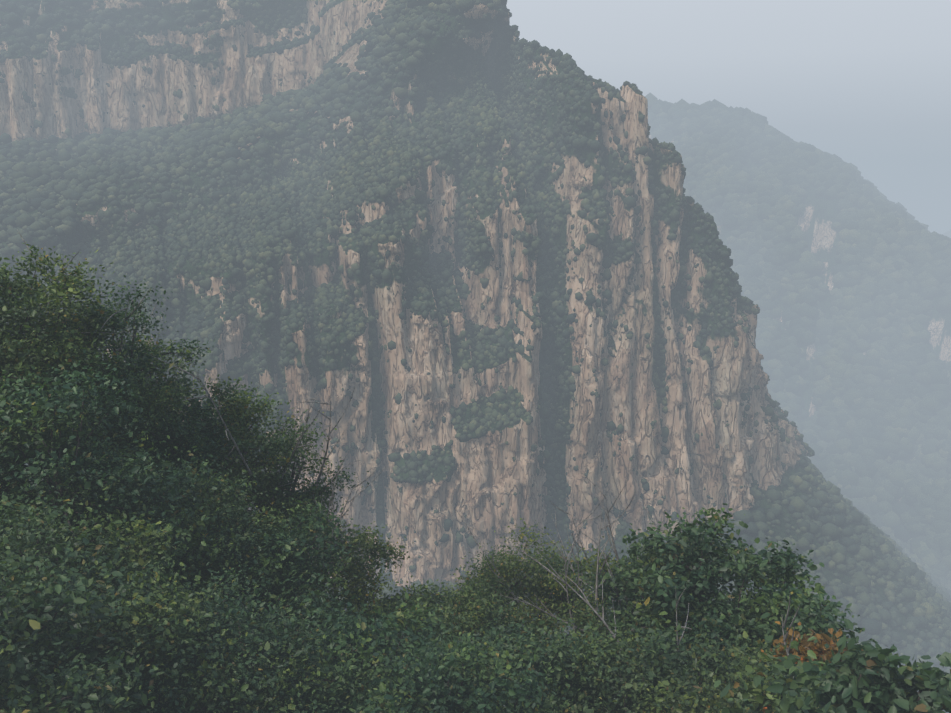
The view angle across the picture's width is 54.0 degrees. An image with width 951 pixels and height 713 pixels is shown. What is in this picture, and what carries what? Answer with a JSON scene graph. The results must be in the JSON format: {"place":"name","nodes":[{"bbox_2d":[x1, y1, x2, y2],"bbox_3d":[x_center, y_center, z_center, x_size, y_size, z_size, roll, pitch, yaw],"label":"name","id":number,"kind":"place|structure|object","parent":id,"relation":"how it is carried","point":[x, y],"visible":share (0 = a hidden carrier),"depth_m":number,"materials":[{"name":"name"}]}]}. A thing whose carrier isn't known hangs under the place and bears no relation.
{"place":"outdoors","nodes":[
{"label":"outdoors","id":0,"kind":"place"},
{"bbox_2d":[0,0,950,712],"bbox_3d":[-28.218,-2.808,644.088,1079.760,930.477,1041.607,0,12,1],"label":"cliff","id":1,"kind":"structure","parent":0,"point":[488,476],"depth_m":495.14,"materials":[{"name":"beige stone"}]},
{"bbox_2d":[0,0,785,583],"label":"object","id":2,"kind":"object","parent":1,"relation":"on","point":[606,294],"visible":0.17,"depth_m":490.85,"materials":[{"name":"green plant"}]},
{"bbox_2d":[0,0,814,607],"bbox_3d":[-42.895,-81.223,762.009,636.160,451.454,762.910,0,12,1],"label":"cliff shrubs","id":3,"kind":"object","parent":1,"relation":"on","point":[272,208],"visible":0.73,"depth_m":501.17,"materials":[{"name":"green plant"}]},
{"bbox_2d":[0,0,950,710],"bbox_3d":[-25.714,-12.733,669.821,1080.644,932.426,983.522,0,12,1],"label":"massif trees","id":4,"kind":"object","parent":1,"relation":"on","point":[84,182],"visible":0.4,"depth_m":575.73,"materials":[{"name":"green plant"}]},
{"bbox_2d":[13,108,950,712],"bbox_3d":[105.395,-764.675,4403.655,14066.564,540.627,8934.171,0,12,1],"label":"distant rock face","id":5,"kind":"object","parent":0,"point":[817,218],"depth_m":1024.51},
{"bbox_2d":[0,242,153,472],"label":"bush","id":6,"kind":"object","parent":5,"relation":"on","point":[43,351],"visible":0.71,"depth_m":22.91,"materials":[{"name":"green plant"}]},
{"bbox_2d":[0,271,157,485],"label":"bush","id":7,"kind":"object","parent":5,"relation":"on","point":[21,318],"visible":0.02,"depth_m":24.73,"materials":[{"name":"green plant"}]},
{"bbox_2d":[0,531,183,712],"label":"bush","id":8,"kind":"object","parent":5,"relation":"on","point":[23,608],"visible":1,"depth_m":12.85,"materials":[{"name":"green plant"}]},
{"bbox_2d":[0,349,221,660],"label":"bush","id":9,"kind":"object","parent":5,"relation":"on","point":[40,439],"visible":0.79,"depth_m":20.15,"materials":[{"name":"green plant"}]},
{"bbox_2d":[11,229,214,514],"bbox_3d":[-11.050,3.853,27.462,7.079,14.827,7.293,0,12,1],"label":"tree","id":10,"kind":"object","parent":5,"relation":"on","point":[154,400],"visible":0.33,"depth_m":26.16,"materials":[{"name":"green plant"}]},
{"bbox_2d":[0,473,250,712],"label":"bush","id":11,"kind":"object","parent":5,"relation":"on","point":[151,597],"visible":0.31,"depth_m":16.36,"materials":[{"name":"green plant"}]},
{"bbox_2d":[97,340,241,709],"bbox_3d":[-9.771,5.496,29.097,5.341,13.247,5.235,-10,15,-38],"label":"bush","id":12,"kind":"object","parent":5,"relation":"on","point":[208,445],"visible":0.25,"depth_m":28.01,"materials":[{"name":"green plant"}]},
{"bbox_2d":[27,427,338,704],"bbox_3d":[-8.012,6.591,24.321,8.664,9.654,7.708,0,12,1],"label":"bush","id":13,"kind":"object","parent":5,"relation":"on","point":[217,547],"visible":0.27,"depth_m":23.74,"materials":[{"name":"green plant"}]},
{"bbox_2d":[4,554,387,712],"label":"bush","id":14,"kind":"object","parent":5,"relation":"on","point":[268,664],"visible":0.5,"depth_m":16.44,"materials":[{"name":"green plant"}]},
{"bbox_2d":[113,303,307,712],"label":"bush","id":15,"kind":"object","parent":5,"relation":"on","point":[253,445],"visible":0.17,"depth_m":29.21,"materials":[{"name":"green plant"}]},
{"bbox_2d":[151,363,307,631],"bbox_3d":[-8.296,6.613,32.275,5.610,13.919,5.387,0,12,1],"label":"bush","id":16,"kind":"object","parent":5,"relation":"on","point":[236,425],"visible":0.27,"depth_m":30.76,"materials":[{"name":"green plant"}]},
{"bbox_2d":[162,497,380,677],"bbox_3d":[-5.997,8.215,25.486,7.320,8.210,7.284,4,13,20],"label":"bush","id":17,"kind":"object","parent":5,"relation":"on","point":[285,542],"visible":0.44,"depth_m":24.32,"materials":[{"name":"green plant"}]},
{"bbox_2d":[207,381,369,614],"bbox_3d":[-7.048,7.781,32.964,6.832,14.185,7.274,-9,15,-37],"label":"bush","id":18,"kind":"object","parent":5,"relation":"on","point":[292,482],"visible":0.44,"depth_m":32.29,"materials":[{"name":"green plant"}]},
{"bbox_2d":[239,451,409,615],"bbox_3d":[-5.665,9.130,32.227,6.408,12.010,6.667,6,13,25],"label":"bush","id":19,"kind":"object","parent":5,"relation":"on","point":[351,567],"visible":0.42,"depth_m":31.21,"materials":[{"name":"green plant"}]},
{"bbox_2d":[225,591,509,712],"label":"bush","id":20,"kind":"object","parent":5,"relation":"on","point":[361,635],"visible":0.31,"depth_m":20.29,"materials":[{"name":"green plant"}]},
{"bbox_2d":[301,559,477,705],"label":"bush","id":21,"kind":"object","parent":5,"relation":"on","point":[383,604],"visible":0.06,"depth_m":30.77,"materials":[{"name":"green plant"}]},
{"bbox_2d":[308,612,567,712],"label":"shrub","id":22,"kind":"object","parent":5,"relation":"on","point":[417,692],"visible":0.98,"depth_m":17.63,"materials":[{"name":"green plant"}]},
{"bbox_2d":[372,577,534,647],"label":"bush","id":23,"kind":"object","parent":5,"relation":"on","point":[458,601],"visible":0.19,"depth_m":32.77,"materials":[{"name":"green plant"}]},
{"bbox_2d":[380,593,638,712],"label":"shrub","id":24,"kind":"object","parent":5,"relation":"on","point":[525,646],"visible":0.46,"depth_m":21.45,"materials":[{"name":"green plant"}]},
{"bbox_2d":[449,503,605,639],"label":"shrub","id":25,"kind":"object","parent":5,"relation":"on","point":[501,576],"visible":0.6,"depth_m":36.12,"materials":[{"name":"green plant"}]},
{"bbox_2d":[502,490,647,650],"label":"shrub","id":26,"kind":"object","parent":5,"relation":"on","point":[577,577],"visible":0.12,"depth_m":35.41,"materials":[{"name":"green plant"}]},
{"bbox_2d":[551,473,723,656],"bbox_3d":[5.638,11.041,31.861,6.262,13.956,6.272,0,12,1],"label":"shrub","id":27,"kind":"object","parent":5,"relation":"on","point":[602,569],"visible":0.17,"depth_m":31.26,"materials":[{"name":"green plant"}]},
{"bbox_2d":[510,547,765,712],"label":"shrub","id":28,"kind":"object","parent":5,"relation":"on","point":[633,684],"visible":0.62,"depth_m":21.30,"materials":[{"name":"green plant"}]},
{"bbox_2d":[586,620,799,712],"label":"shrub","id":29,"kind":"object","parent":5,"relation":"on","point":[700,703],"visible":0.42,"depth_m":18.86,"materials":[{"name":"green plant"}]},
{"bbox_2d":[578,503,836,664],"bbox_3d":[6.457,10.225,27.222,7.100,11.317,7.467,0,12,1],"label":"shrub","id":30,"kind":"object","parent":5,"relation":"on","point":[705,562],"visible":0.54,"depth_m":26.50,"materials":[{"name":"green plant"}]},
{"bbox_2d":[652,578,893,692],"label":"shrub","id":31,"kind":"object","parent":5,"relation":"on","point":[771,611],"visible":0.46,"depth_m":24.19,"materials":[{"name":"green plant"}]},
{"bbox_2d":[693,622,852,712],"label":"shrub","id":32,"kind":"object","parent":5,"relation":"on","point":[757,686],"visible":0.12,"depth_m":14.30,"materials":[{"name":"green plant"}]},
{"bbox_2d":[645,93,950,237],"bbox_3d":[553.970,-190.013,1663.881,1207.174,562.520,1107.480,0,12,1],"label":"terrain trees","id":33,"kind":"object","parent":5,"relation":"on","point":[661,113],"visible":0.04,"depth_m":1249.68,"materials":[{"name":"green plant"}]},
{"bbox_2d":[651,100,950,589],"bbox_3d":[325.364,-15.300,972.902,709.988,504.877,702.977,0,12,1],"label":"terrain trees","id":34,"kind":"object","parent":5,"relation":"on","point":[893,260],"visible":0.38,"depth_m":947.21,"materials":[{"name":"green plant"}]},
{"bbox_2d":[760,595,863,712],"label":"shrub","id":35,"kind":"object","parent":5,"relation":"on","point":[819,649],"visible":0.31,"depth_m":15.59,"materials":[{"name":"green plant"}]},
{"bbox_2d":[765,618,950,712],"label":"shrub","id":36,"kind":"object","parent":5,"relation":"on","point":[868,679],"visible":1,"depth_m":10.73,"materials":[{"name":"green plant"}]},
{"bbox_2d":[506,0,950,209],"label":"sky","id":37,"kind":"structure","parent":0,"point":[864,83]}
]}

